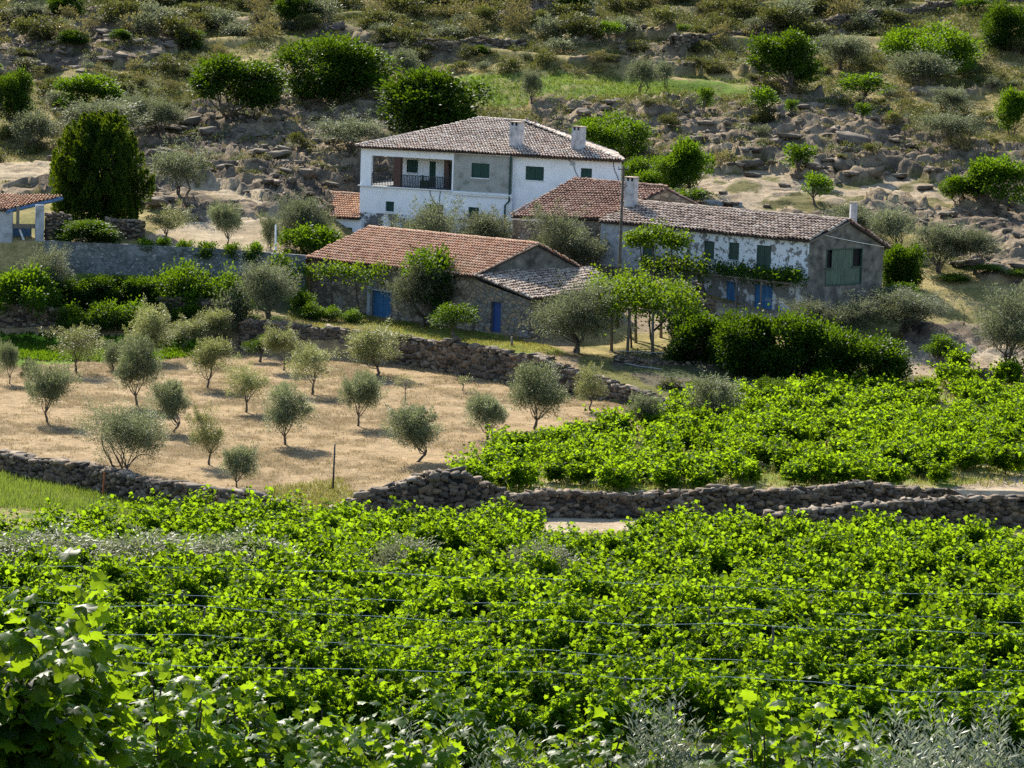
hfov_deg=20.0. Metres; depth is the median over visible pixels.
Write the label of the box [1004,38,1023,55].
shrub
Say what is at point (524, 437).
bush vine
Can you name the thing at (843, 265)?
loft door
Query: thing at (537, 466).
bush vine
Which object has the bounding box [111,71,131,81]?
shrub
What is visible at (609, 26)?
shrub
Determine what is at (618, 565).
grapevine
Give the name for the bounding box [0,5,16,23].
shrub
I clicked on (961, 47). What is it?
tree
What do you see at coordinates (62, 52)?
boulder
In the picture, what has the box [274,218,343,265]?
bush
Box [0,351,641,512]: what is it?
dry grass
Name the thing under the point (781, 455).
bush vine
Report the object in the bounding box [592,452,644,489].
bush vine
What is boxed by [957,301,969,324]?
tree
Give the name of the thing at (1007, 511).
stone wall
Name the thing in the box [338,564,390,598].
grapevine
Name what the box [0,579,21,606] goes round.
grapevine
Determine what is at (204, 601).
grapevine
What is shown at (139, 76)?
shrub
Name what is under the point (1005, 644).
grapevine
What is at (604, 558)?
grapevine
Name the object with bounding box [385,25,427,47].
shrub
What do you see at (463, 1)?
shrub
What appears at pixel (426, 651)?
grapevine
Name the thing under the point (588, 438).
bush vine
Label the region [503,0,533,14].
shrub
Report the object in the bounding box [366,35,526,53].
stone wall
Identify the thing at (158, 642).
grapevine
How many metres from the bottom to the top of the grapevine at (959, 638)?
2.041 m
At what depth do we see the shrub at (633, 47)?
274.58 m
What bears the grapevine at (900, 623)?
on the ground at (734, 182)
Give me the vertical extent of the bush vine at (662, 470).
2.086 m
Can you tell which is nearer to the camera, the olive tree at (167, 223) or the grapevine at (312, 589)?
the grapevine at (312, 589)
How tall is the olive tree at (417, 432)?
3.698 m
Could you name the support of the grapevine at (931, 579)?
on the ground at (734, 182)
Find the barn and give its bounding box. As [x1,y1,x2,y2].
[306,225,583,330]
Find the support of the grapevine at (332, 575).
on the ground at (734, 182)
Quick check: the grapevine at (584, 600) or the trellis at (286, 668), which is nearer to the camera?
the trellis at (286, 668)
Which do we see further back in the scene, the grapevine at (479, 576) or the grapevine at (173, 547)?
the grapevine at (173, 547)
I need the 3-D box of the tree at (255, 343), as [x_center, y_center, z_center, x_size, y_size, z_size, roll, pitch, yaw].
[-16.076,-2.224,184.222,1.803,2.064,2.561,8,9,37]
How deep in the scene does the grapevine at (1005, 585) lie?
95.49 m
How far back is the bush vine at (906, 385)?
171.85 m
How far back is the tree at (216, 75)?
244.50 m
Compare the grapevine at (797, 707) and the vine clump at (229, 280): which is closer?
the grapevine at (797, 707)
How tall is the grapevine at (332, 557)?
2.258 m
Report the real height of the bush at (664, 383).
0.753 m
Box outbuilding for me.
[324,191,364,231]
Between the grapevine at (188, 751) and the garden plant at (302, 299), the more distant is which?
the garden plant at (302, 299)
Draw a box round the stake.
[102,472,104,494]
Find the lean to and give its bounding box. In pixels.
[471,266,605,338]
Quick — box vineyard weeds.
[2,504,1015,757]
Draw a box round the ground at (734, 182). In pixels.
[0,0,1023,767]
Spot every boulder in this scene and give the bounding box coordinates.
[6,54,33,61]
[19,43,30,47]
[57,50,68,54]
[96,29,106,33]
[96,56,106,60]
[105,56,117,61]
[144,196,168,205]
[146,149,159,154]
[154,36,171,40]
[162,43,175,47]
[162,195,174,200]
[166,125,181,130]
[172,139,184,142]
[176,126,188,129]
[198,126,216,134]
[198,216,207,221]
[226,160,236,163]
[233,127,246,132]
[251,148,268,152]
[260,179,273,184]
[261,150,291,159]
[276,145,291,150]
[279,167,291,171]
[304,191,315,195]
[324,180,338,186]
[576,108,590,115]
[599,99,618,103]
[600,106,610,110]
[690,136,703,141]
[702,120,713,124]
[722,201,739,205]
[739,146,749,151]
[744,173,761,176]
[749,146,761,152]
[776,133,804,138]
[778,183,790,186]
[789,174,807,178]
[797,104,810,108]
[803,162,822,168]
[812,166,822,169]
[820,158,833,161]
[836,131,870,145]
[846,170,859,175]
[888,139,898,142]
[889,173,906,178]
[905,143,916,147]
[917,185,934,190]
[923,167,933,172]
[937,211,952,215]
[950,258,984,267]
[994,264,1010,271]
[1002,271,1016,278]
[1009,263,1023,268]
[1012,231,1021,237]
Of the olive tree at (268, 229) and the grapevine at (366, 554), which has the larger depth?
the olive tree at (268, 229)
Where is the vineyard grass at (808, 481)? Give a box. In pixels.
[493,374,1023,492]
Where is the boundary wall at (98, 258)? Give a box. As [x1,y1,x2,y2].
[44,240,305,286]
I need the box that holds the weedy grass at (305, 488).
[267,476,356,514]
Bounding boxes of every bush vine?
[444,452,488,469]
[451,451,499,483]
[463,442,513,471]
[481,440,504,456]
[482,436,543,462]
[483,424,537,446]
[485,424,519,444]
[489,461,508,485]
[491,454,541,465]
[495,450,543,489]
[506,454,547,485]
[519,442,552,463]
[526,425,561,450]
[537,423,583,445]
[538,439,567,447]
[538,445,580,462]
[539,458,578,482]
[541,440,574,456]
[549,444,601,473]
[556,417,597,434]
[562,427,609,441]
[564,428,604,449]
[564,454,603,483]
[566,435,603,465]
[577,413,624,438]
[582,404,643,436]
[586,431,620,450]
[588,452,636,490]
[591,448,629,464]
[592,427,642,454]
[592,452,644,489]
[598,444,647,464]
[602,425,635,444]
[619,442,651,464]
[626,456,651,479]
[627,399,667,429]
[630,410,678,429]
[636,441,684,465]
[640,442,699,478]
[641,419,675,447]
[641,447,697,486]
[643,425,681,454]
[644,419,670,432]
[646,428,685,451]
[653,396,681,416]
[658,383,689,408]
[665,409,685,423]
[665,411,711,434]
[668,381,730,415]
[670,420,709,452]
[671,399,712,417]
[679,400,725,434]
[679,462,721,487]
[687,442,719,457]
[690,423,721,452]
[690,452,718,461]
[691,451,738,481]
[696,413,731,437]
[707,428,748,456]
[710,440,758,477]
[714,407,751,426]
[714,415,760,438]
[716,387,752,405]
[717,400,743,418]
[721,405,755,416]
[722,428,767,456]
[723,415,764,428]
[726,428,761,440]
[728,376,751,393]
[728,456,768,483]
[732,433,777,464]
[734,393,761,412]
[735,396,778,414]
[735,407,773,422]
[740,378,782,399]
[744,417,786,440]
[746,408,798,433]
[754,430,790,447]
[755,388,799,405]
[757,397,797,417]
[765,409,822,425]
[765,440,813,462]
[767,434,811,470]
[770,458,815,485]
[772,377,818,398]
[776,384,818,417]
[778,414,820,445]
[783,435,827,450]
[785,374,823,396]
[790,374,824,384]
[792,415,823,427]
[792,447,829,479]
[796,393,831,412]
[796,420,833,444]
[797,399,839,424]
[797,448,857,483]
[804,443,854,478]
[808,381,867,413]
[809,361,837,378]
[811,374,851,397]
[812,370,853,387]
[815,408,855,438]
[821,405,857,430]
[824,431,875,456]
[826,445,882,482]
[830,424,881,450]
[834,372,854,383]
[835,387,885,415]
[835,446,870,460]
[836,402,877,417]
[839,381,869,395]
[845,384,874,398]
[845,405,898,427]
[847,410,898,440]
[847,440,883,454]
[848,371,893,396]
[854,445,901,477]
[856,425,889,444]
[860,447,893,462]
[863,433,925,468]
[864,439,891,452]
[865,458,922,484]
[869,435,900,444]
[870,406,917,422]
[871,385,905,404]
[871,396,910,411]
[872,377,902,395]
[873,418,901,440]
[875,375,919,392]
[886,399,911,410]
[888,420,921,441]
[889,434,927,447]
[891,408,922,421]
[893,422,941,442]
[894,387,934,407]
[894,415,929,431]
[896,402,938,426]
[896,443,937,475]
[900,431,958,467]
[907,400,932,412]
[908,372,948,398]
[909,387,946,406]
[911,401,956,419]
[917,408,974,435]
[923,454,956,483]
[927,360,972,383]
[932,410,975,430]
[934,427,978,444]
[937,406,975,419]
[942,342,977,370]
[945,436,957,460]
[946,395,974,409]
[946,440,991,470]
[947,374,979,394]
[947,398,981,414]
[947,411,981,432]
[950,422,985,440]
[951,375,980,399]
[961,362,986,382]
[964,382,999,407]
[964,401,1003,426]
[964,431,1009,456]
[970,373,1011,392]
[971,410,1009,426]
[973,418,1005,439]
[973,436,1023,473]
[979,417,1023,449]
[980,397,1007,414]
[981,399,1023,425]
[983,416,1023,442]
[985,385,1022,408]
[989,353,1023,385]
[992,399,1023,414]
[998,392,1023,411]
[999,356,1023,374]
[1006,436,1023,446]
[1008,412,1023,436]
[1009,382,1023,398]
[1014,428,1023,442]
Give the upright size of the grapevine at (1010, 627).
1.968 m
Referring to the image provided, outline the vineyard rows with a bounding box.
[0,484,1023,726]
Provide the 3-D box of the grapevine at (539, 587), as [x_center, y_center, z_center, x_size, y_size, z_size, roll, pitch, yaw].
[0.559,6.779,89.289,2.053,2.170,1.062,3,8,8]
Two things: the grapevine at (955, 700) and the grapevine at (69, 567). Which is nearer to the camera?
the grapevine at (955, 700)
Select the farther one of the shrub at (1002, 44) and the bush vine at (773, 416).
the shrub at (1002, 44)
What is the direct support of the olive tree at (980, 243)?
on the ground at (734, 182)
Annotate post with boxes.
[274,225,276,294]
[332,444,335,491]
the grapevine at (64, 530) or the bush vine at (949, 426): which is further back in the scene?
the bush vine at (949, 426)
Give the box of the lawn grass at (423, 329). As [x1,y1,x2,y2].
[285,310,565,355]
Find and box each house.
[509,176,699,269]
[598,176,890,314]
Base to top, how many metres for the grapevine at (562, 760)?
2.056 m
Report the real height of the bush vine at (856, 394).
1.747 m
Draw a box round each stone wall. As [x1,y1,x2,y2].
[0,303,66,327]
[0,448,291,509]
[44,211,72,240]
[105,216,145,239]
[157,296,241,326]
[237,317,549,385]
[329,466,508,516]
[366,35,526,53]
[500,479,962,518]
[539,356,673,408]
[613,354,718,366]
[654,280,702,305]
[667,0,1023,49]
[693,298,717,316]
[761,493,1023,527]
[920,262,951,266]
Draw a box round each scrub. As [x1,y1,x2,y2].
[0,0,1023,187]
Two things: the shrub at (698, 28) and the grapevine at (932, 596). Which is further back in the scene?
the shrub at (698, 28)
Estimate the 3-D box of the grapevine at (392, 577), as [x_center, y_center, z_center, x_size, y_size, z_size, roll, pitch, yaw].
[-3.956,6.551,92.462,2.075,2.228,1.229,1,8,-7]
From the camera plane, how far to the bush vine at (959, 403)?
165.21 m
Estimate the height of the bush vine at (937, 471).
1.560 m
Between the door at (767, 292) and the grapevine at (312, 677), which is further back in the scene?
the door at (767, 292)
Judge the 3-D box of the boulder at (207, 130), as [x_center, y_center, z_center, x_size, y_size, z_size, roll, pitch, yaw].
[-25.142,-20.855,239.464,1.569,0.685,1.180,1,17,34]
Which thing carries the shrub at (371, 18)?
on the ground at (734, 182)
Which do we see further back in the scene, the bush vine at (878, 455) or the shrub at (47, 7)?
the shrub at (47, 7)
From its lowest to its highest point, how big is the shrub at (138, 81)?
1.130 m
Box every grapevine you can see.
[0,527,36,567]
[0,552,17,566]
[0,556,20,594]
[0,576,25,615]
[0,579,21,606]
[0,589,115,767]
[0,623,46,653]
[3,547,141,767]
[5,556,59,600]
[6,569,66,631]
[6,595,59,652]
[9,540,53,566]
[13,542,55,574]
[13,571,81,608]
[30,562,55,586]
[31,560,75,583]
[34,536,80,579]
[39,526,66,545]
[41,565,96,597]
[46,614,91,642]
[54,599,116,629]
[54,627,113,658]
[55,588,118,627]
[56,543,99,587]
[60,576,107,608]
[70,552,134,589]
[72,531,107,556]
[77,553,127,588]
[81,570,153,604]
[88,603,152,646]
[90,544,150,569]
[90,554,156,582]
[94,661,143,737]
[96,662,160,706]
[100,565,155,620]
[100,700,169,767]
[107,630,171,671]
[107,642,150,684]
[111,601,142,638]
[112,594,166,627]
[119,557,168,597]
[124,578,192,616]
[126,646,209,704]
[126,673,218,726]
[127,650,227,767]
[131,632,214,703]
[132,608,195,652]
[133,544,178,571]
[140,591,202,648]
[140,627,217,670]
[144,675,217,765]
[147,698,286,767]
[149,550,211,614]
[150,549,196,583]
[152,536,204,567]
[158,563,216,595]
[163,597,213,635]
[172,576,238,616]
[179,551,239,601]
[186,640,252,686]
[187,554,231,586]
[189,605,242,656]
[190,603,251,637]
[195,647,267,701]
[200,549,250,570]
[200,627,279,674]
[202,684,246,729]
[206,583,262,626]
[208,671,278,767]
[213,570,271,621]
[218,532,265,559]
[220,554,289,612]
[225,549,268,577]
[229,609,302,661]
[232,562,304,597]
[237,542,291,580]
[242,670,325,743]
[243,648,323,684]
[244,548,299,585]
[245,609,296,646]
[246,531,282,575]
[247,578,308,612]
[251,627,317,672]
[253,602,310,631]
[253,690,320,767]
[260,579,313,626]
[264,539,310,582]
[267,667,326,731]
[273,701,379,767]
[275,568,320,596]
[281,577,345,611]
[282,618,347,666]
[288,542,347,590]
[289,602,350,648]
[292,589,352,624]
[292,636,369,697]
[300,592,359,643]
[307,565,370,602]
[307,664,391,748]
[310,547,367,582]
[311,633,368,682]
[316,541,375,570]
[326,701,407,766]
[327,628,386,678]
[327,667,394,724]
[333,615,394,648]
[335,548,392,589]
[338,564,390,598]
[338,579,397,619]
[340,551,386,570]
[340,592,395,625]
[344,606,413,638]
[346,633,427,696]
[358,633,433,683]
[362,671,439,718]
[366,559,413,596]
[367,573,434,624]
[371,683,451,754]
[372,716,465,767]
[379,608,445,649]
[380,629,452,661]
[387,557,428,581]
[389,568,436,605]
[389,599,451,637]
[395,539,444,581]
[398,576,451,628]
[398,627,485,697]
[406,553,467,588]
[410,643,482,702]
[410,676,496,767]
[417,681,522,749]
[420,573,480,618]
[421,553,482,583]
[424,665,511,716]
[426,624,473,644]
[429,547,484,570]
[434,620,500,672]
[435,574,480,600]
[435,593,484,628]
[435,607,499,631]
[443,562,492,600]
[448,634,531,705]
[450,721,544,767]
[452,641,524,672]
[459,576,518,621]
[466,550,514,584]
[468,610,528,648]
[470,556,517,602]
[471,622,546,668]
[474,651,558,731]
[476,601,536,637]
[477,555,524,571]
[486,571,530,590]
[487,727,620,767]
[491,582,547,627]
[492,575,545,628]
[492,688,583,763]
[495,560,540,587]
[502,569,556,607]
[503,644,572,686]
[509,661,582,703]
[515,614,580,674]
[517,535,569,578]
[522,598,584,655]
[528,571,571,597]
[532,666,618,747]
[537,685,628,767]
[540,578,595,627]
[541,596,597,635]
[543,682,624,761]
[550,591,628,651]
[551,561,597,591]
[552,563,603,606]
[554,642,624,684]
[555,613,616,657]
[556,556,602,584]
[560,621,644,669]
[561,593,605,628]
[568,561,604,593]
[570,661,640,716]
[572,558,628,582]
[572,727,676,767]
[580,585,643,618]
[582,259,706,354]
[586,665,669,747]
[587,551,627,575]
[588,559,647,592]
[589,569,636,615]
[599,690,687,761]
[601,594,663,652]
[603,591,660,630]
[606,581,660,619]
[607,613,672,670]
[607,637,667,673]
[613,643,672,684]
[613,648,687,705]
[620,545,674,588]
[622,218,695,281]
[626,566,660,593]
[628,276,660,294]
[629,573,673,614]
[634,250,715,287]
[637,666,708,740]
[640,596,712,655]
[644,554,697,588]
[651,558,701,601]
[652,611,721,661]
[652,630,732,671]
[655,576,710,616]
[655,653,709,684]
[657,592,706,633]
[658,563,708,595]
[661,576,719,604]
[672,731,766,767]
[677,554,724,594]
[680,662,780,749]
[681,571,708,597]
[682,586,756,636]
[682,664,739,722]
[696,629,764,669]
[697,594,756,645]
[697,657,767,680]
[698,254,810,307]
[699,626,777,675]
[701,569,759,606]
[702,570,744,596]
[710,568,766,623]
[711,683,804,756]
[715,660,789,710]
[715,662,842,767]
[722,614,784,645]
[722,714,799,767]
[728,555,777,587]
[738,571,779,591]
[742,623,802,665]
[744,606,803,639]
[747,594,791,627]
[751,574,792,608]
[755,576,802,613]
[755,675,816,741]
[759,549,810,601]
[763,631,833,687]
[765,641,831,697]
[767,583,834,641]
[773,671,857,722]
[776,612,846,661]
[780,582,850,623]
[782,607,836,642]
[784,717,892,767]
[786,563,858,601]
[790,548,840,587]
[797,688,872,744]
[807,556,861,594]
[810,603,886,645]
[811,636,881,691]
[815,700,917,767]
[817,585,884,624]
[818,612,884,654]
[818,660,878,697]
[823,554,862,588]
[831,635,895,673]
[834,575,884,617]
[834,692,912,764]
[848,679,924,742]
[849,556,898,599]
[850,582,891,599]
[850,743,913,767]
[851,587,915,638]
[857,644,916,693]
[862,656,941,713]
[866,597,926,643]
[872,574,929,616]
[875,557,926,594]
[880,614,946,664]
[880,626,943,682]
[880,681,946,716]
[881,572,928,611]
[886,695,978,767]
[896,581,947,607]
[903,589,957,629]
[904,643,981,691]
[904,653,979,698]
[906,623,959,664]
[906,681,983,759]
[908,593,964,644]
[912,565,948,596]
[915,562,975,602]
[919,586,974,628]
[920,682,991,721]
[926,623,989,664]
[928,577,982,610]
[937,690,1023,767]
[943,587,998,630]
[945,616,994,659]
[946,603,1010,645]
[955,656,1023,699]
[964,566,994,594]
[964,650,1021,686]
[967,626,1023,678]
[970,678,1023,711]
[972,576,1012,607]
[973,569,1013,597]
[975,690,1023,743]
[985,579,1019,618]
[986,588,1023,630]
[987,620,1023,639]
[992,572,1023,606]
[993,709,1023,766]
[1004,575,1020,597]
[1006,565,1023,590]
[1008,645,1023,685]
[1011,636,1023,675]
[1012,628,1023,648]
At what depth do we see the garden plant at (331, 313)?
192.23 m
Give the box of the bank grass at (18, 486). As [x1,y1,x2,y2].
[0,469,176,515]
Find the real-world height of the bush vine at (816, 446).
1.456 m
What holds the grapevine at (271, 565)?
on the ground at (734, 182)
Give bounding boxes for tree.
[0,64,35,125]
[0,258,68,326]
[0,339,20,383]
[9,239,75,291]
[10,99,70,149]
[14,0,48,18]
[16,353,44,384]
[22,355,83,422]
[36,323,105,373]
[45,0,89,15]
[46,68,127,108]
[50,95,157,140]
[67,391,183,473]
[99,336,125,369]
[110,328,169,405]
[119,78,163,130]
[121,293,179,353]
[136,199,197,237]
[138,93,191,135]
[139,130,214,194]
[142,370,192,432]
[160,311,210,348]
[180,333,235,387]
[183,49,292,118]
[183,401,231,464]
[196,305,237,340]
[206,194,245,244]
[217,352,280,411]
[217,440,264,487]
[225,253,302,318]
[241,333,266,361]
[256,209,284,248]
[258,317,308,370]
[260,377,320,444]
[266,30,405,100]
[266,187,342,250]
[281,340,350,394]
[307,101,390,153]
[332,315,414,375]
[336,364,389,425]
[351,72,389,98]
[369,64,495,131]
[372,396,444,461]
[377,193,468,233]
[379,39,421,77]
[379,249,475,326]
[389,373,417,402]
[426,301,481,337]
[449,200,514,238]
[457,373,471,390]
[458,387,509,439]
[501,355,572,428]
[517,269,624,352]
[518,67,547,103]
[518,198,614,271]
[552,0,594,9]
[568,100,659,155]
[572,362,608,410]
[621,50,664,91]
[621,149,692,189]
[622,389,667,431]
[652,52,677,87]
[664,129,719,189]
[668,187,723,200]
[674,364,749,420]
[696,86,715,113]
[742,84,782,108]
[744,25,826,92]
[779,142,816,179]
[783,99,798,116]
[798,169,835,205]
[810,30,875,69]
[820,194,875,227]
[835,71,893,102]
[854,102,872,120]
[860,190,926,245]
[876,7,988,73]
[883,42,962,86]
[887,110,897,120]
[903,213,974,272]
[913,100,995,143]
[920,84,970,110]
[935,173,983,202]
[954,217,1007,271]
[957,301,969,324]
[959,150,1023,212]
[962,279,1023,361]
[977,0,1023,49]
[992,84,1023,133]
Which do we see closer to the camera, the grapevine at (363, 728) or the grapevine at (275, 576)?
the grapevine at (363, 728)
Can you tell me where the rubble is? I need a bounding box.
[0,6,1023,263]
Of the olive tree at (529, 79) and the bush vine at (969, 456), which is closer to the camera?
the bush vine at (969, 456)
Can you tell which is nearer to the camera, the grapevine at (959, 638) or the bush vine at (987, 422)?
the grapevine at (959, 638)
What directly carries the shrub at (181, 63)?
on the ground at (734, 182)
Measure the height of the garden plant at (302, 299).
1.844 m
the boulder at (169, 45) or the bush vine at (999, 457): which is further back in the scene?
the boulder at (169, 45)
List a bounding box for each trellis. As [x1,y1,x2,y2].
[3,587,1017,633]
[13,566,1015,602]
[14,600,993,659]
[51,634,1023,678]
[133,662,1018,749]
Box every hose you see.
[617,351,663,352]
[626,363,661,369]
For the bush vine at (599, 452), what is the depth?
144.34 m
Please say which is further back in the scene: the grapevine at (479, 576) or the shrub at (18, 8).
the shrub at (18, 8)
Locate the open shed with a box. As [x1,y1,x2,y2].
[0,193,63,242]
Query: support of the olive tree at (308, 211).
on the ground at (734, 182)
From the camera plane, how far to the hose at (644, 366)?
178.16 m
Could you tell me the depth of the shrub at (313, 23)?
281.96 m
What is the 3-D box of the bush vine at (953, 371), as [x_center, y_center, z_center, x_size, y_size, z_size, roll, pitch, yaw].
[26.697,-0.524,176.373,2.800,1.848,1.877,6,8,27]
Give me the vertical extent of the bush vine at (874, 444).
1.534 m
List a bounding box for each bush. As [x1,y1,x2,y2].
[45,217,140,243]
[51,273,107,308]
[86,268,145,305]
[117,272,173,309]
[133,236,157,253]
[152,271,217,296]
[153,236,172,245]
[175,238,195,255]
[195,240,219,259]
[220,241,243,260]
[242,241,263,263]
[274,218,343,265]
[655,376,683,388]
[660,301,724,363]
[703,303,781,377]
[737,303,836,379]
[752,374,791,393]
[792,317,869,379]
[821,328,920,384]
[872,278,922,315]
[882,238,931,288]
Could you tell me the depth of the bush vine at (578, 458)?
140.58 m
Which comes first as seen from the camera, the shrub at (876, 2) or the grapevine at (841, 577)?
the grapevine at (841, 577)
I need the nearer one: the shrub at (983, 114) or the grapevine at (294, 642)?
the grapevine at (294, 642)
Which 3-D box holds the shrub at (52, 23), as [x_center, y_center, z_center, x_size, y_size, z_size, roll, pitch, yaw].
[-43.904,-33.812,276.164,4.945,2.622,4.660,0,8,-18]
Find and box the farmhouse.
[354,116,624,233]
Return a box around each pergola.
[609,301,678,355]
[640,266,805,314]
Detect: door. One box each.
[373,290,390,317]
[429,161,435,186]
[450,162,451,187]
[492,302,500,331]
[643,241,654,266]
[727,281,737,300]
[754,284,772,309]
[757,245,770,272]
[824,247,862,285]
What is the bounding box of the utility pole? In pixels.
[615,165,628,325]
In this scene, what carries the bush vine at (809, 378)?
on the ground at (734, 182)
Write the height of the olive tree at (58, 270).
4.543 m
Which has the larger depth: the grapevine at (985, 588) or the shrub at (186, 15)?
the shrub at (186, 15)
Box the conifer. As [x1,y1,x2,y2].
[48,109,155,221]
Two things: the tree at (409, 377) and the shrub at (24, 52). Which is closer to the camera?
the tree at (409, 377)
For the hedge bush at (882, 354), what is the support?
on the ground at (734, 182)
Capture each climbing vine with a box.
[151,249,214,290]
[265,235,303,301]
[293,254,364,316]
[352,256,391,297]
[399,242,442,278]
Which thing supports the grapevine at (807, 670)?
on the ground at (734, 182)
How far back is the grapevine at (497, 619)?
79.11 m
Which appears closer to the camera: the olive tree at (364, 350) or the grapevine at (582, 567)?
the grapevine at (582, 567)
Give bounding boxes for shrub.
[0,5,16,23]
[0,11,8,36]
[0,123,18,140]
[0,150,10,162]
[0,514,140,579]
[5,13,57,43]
[5,46,25,55]
[6,0,43,21]
[10,57,39,68]
[11,47,36,56]
[24,140,45,149]
[29,15,73,39]
[31,65,55,74]
[33,79,43,85]
[34,71,46,78]
[35,75,61,95]
[38,88,68,107]
[44,6,59,18]
[49,18,77,29]
[50,14,90,40]
[53,112,76,122]
[54,29,91,45]
[55,4,80,22]
[80,61,95,70]
[83,13,99,28]
[85,523,221,565]
[93,60,105,70]
[97,0,135,25]
[108,0,145,16]
[108,28,132,40]
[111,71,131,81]
[114,10,158,35]
[115,77,136,95]
[124,56,148,73]
[125,0,158,3]
[127,59,154,72]
[130,70,150,82]
[130,77,150,87]
[131,5,170,37]
[135,0,165,15]
[148,0,177,6]
[149,52,179,72]
[152,4,187,20]
[153,13,202,45]
[163,78,181,90]
[168,7,192,16]
[173,60,192,69]
[173,98,193,110]
[174,27,205,49]
[174,65,193,75]
[176,0,206,3]
[179,0,218,18]
[180,17,209,36]
[180,520,315,570]
[187,10,217,31]
[193,7,242,30]
[208,284,257,331]
[212,38,230,52]
[218,18,254,36]
[224,4,238,11]
[226,0,251,10]
[240,14,286,42]
[243,0,271,12]
[251,6,272,21]
[263,15,293,28]
[271,0,323,22]
[274,18,300,30]
[286,131,310,150]
[294,12,323,30]
[301,6,325,20]
[302,0,342,20]
[326,0,366,9]
[354,531,449,573]
[357,7,403,30]
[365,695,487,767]
[366,21,392,37]
[367,0,398,12]
[368,34,392,44]
[374,25,400,38]
[382,0,438,18]
[383,13,408,26]
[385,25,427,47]
[394,18,406,27]
[400,18,431,36]
[407,46,426,60]
[417,49,431,61]
[419,43,435,51]
[423,4,440,15]
[424,20,443,28]
[424,20,469,38]
[431,0,475,18]
[435,12,450,17]
[435,35,456,41]
[436,704,572,767]
[438,4,457,15]
[445,60,472,71]
[448,0,487,7]
[452,11,476,23]
[452,14,487,34]
[453,43,480,58]
[465,0,502,12]
[466,303,476,330]
[469,0,508,24]
[473,45,490,56]
[473,53,488,62]
[476,58,490,70]
[495,54,525,72]
[496,529,593,578]
[498,3,532,33]
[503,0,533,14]
[509,47,519,50]
[516,51,532,57]
[524,8,552,25]
[527,46,549,52]
[532,11,562,36]
[533,48,557,64]
[542,21,573,38]
[542,33,580,52]
[547,1,593,18]
[555,10,591,33]
[564,15,604,37]
[586,49,607,65]
[586,680,719,767]
[597,20,626,40]
[598,15,641,37]
[599,0,621,9]
[604,53,620,61]
[612,0,638,14]
[622,39,656,52]
[636,0,654,9]
[638,97,656,106]
[641,5,679,27]
[642,4,663,16]
[643,0,666,4]
[656,112,683,129]
[666,0,698,4]
[676,24,692,31]
[689,24,712,33]
[689,39,713,52]
[691,57,702,65]
[693,1,711,12]
[697,56,717,67]
[699,0,732,15]
[703,57,731,72]
[705,12,730,30]
[708,20,733,36]
[710,8,739,19]
[711,26,736,45]
[711,149,733,167]
[722,0,767,18]
[727,17,739,25]
[738,23,766,38]
[739,15,772,29]
[746,73,757,78]
[748,113,772,123]
[751,104,779,120]
[752,124,772,137]
[753,4,793,31]
[756,138,768,144]
[765,292,845,325]
[769,0,814,17]
[769,4,806,30]
[785,0,822,12]
[785,79,815,96]
[789,12,805,27]
[789,16,830,37]
[801,678,1022,767]
[808,0,852,14]
[819,293,884,334]
[820,66,834,75]
[822,0,863,18]
[836,153,848,158]
[838,1,870,14]
[841,20,864,33]
[842,279,957,332]
[847,10,883,29]
[857,55,874,66]
[859,141,880,154]
[862,28,879,36]
[870,0,891,7]
[871,1,899,19]
[877,84,897,98]
[878,8,912,23]
[881,0,909,6]
[881,83,906,92]
[882,109,902,124]
[891,87,916,99]
[895,676,1023,767]
[944,129,976,150]
[955,0,994,10]
[974,110,996,124]
[981,73,1003,89]
[987,137,1000,146]
[988,36,1023,47]
[997,72,1007,80]
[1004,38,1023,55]
[1005,79,1020,87]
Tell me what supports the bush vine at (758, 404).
on the ground at (734, 182)
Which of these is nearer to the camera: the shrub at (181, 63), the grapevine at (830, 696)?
the grapevine at (830, 696)
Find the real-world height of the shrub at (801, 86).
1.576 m
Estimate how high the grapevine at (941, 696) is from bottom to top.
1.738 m
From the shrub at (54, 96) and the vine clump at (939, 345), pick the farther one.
the shrub at (54, 96)
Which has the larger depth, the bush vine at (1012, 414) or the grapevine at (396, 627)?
the bush vine at (1012, 414)
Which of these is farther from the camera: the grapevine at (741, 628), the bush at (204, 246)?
the bush at (204, 246)
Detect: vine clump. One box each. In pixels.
[52,298,87,331]
[79,296,128,332]
[113,295,153,332]
[149,257,215,311]
[168,299,210,325]
[201,261,254,313]
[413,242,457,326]
[816,377,847,390]
[919,330,965,358]
[932,272,973,281]
[966,263,1007,271]
[1000,267,1023,276]
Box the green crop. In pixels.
[0,330,206,361]
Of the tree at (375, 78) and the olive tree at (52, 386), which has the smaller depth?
the olive tree at (52, 386)
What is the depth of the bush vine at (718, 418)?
156.89 m
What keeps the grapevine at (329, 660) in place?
on the ground at (734, 182)
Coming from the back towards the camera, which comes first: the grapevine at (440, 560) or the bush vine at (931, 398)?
the bush vine at (931, 398)
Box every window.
[384,201,393,212]
[406,160,417,173]
[467,207,478,219]
[470,163,489,178]
[524,166,543,181]
[581,168,591,177]
[704,241,714,260]
[727,242,738,260]
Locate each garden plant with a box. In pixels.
[283,287,317,311]
[296,301,323,320]
[317,304,342,321]
[337,306,367,323]
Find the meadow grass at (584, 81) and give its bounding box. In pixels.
[455,73,748,105]
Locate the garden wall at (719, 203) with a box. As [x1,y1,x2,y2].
[707,201,742,206]
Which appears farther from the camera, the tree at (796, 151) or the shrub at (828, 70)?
the shrub at (828, 70)
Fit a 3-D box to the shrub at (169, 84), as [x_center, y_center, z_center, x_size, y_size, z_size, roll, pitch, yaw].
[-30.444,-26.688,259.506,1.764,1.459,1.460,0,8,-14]

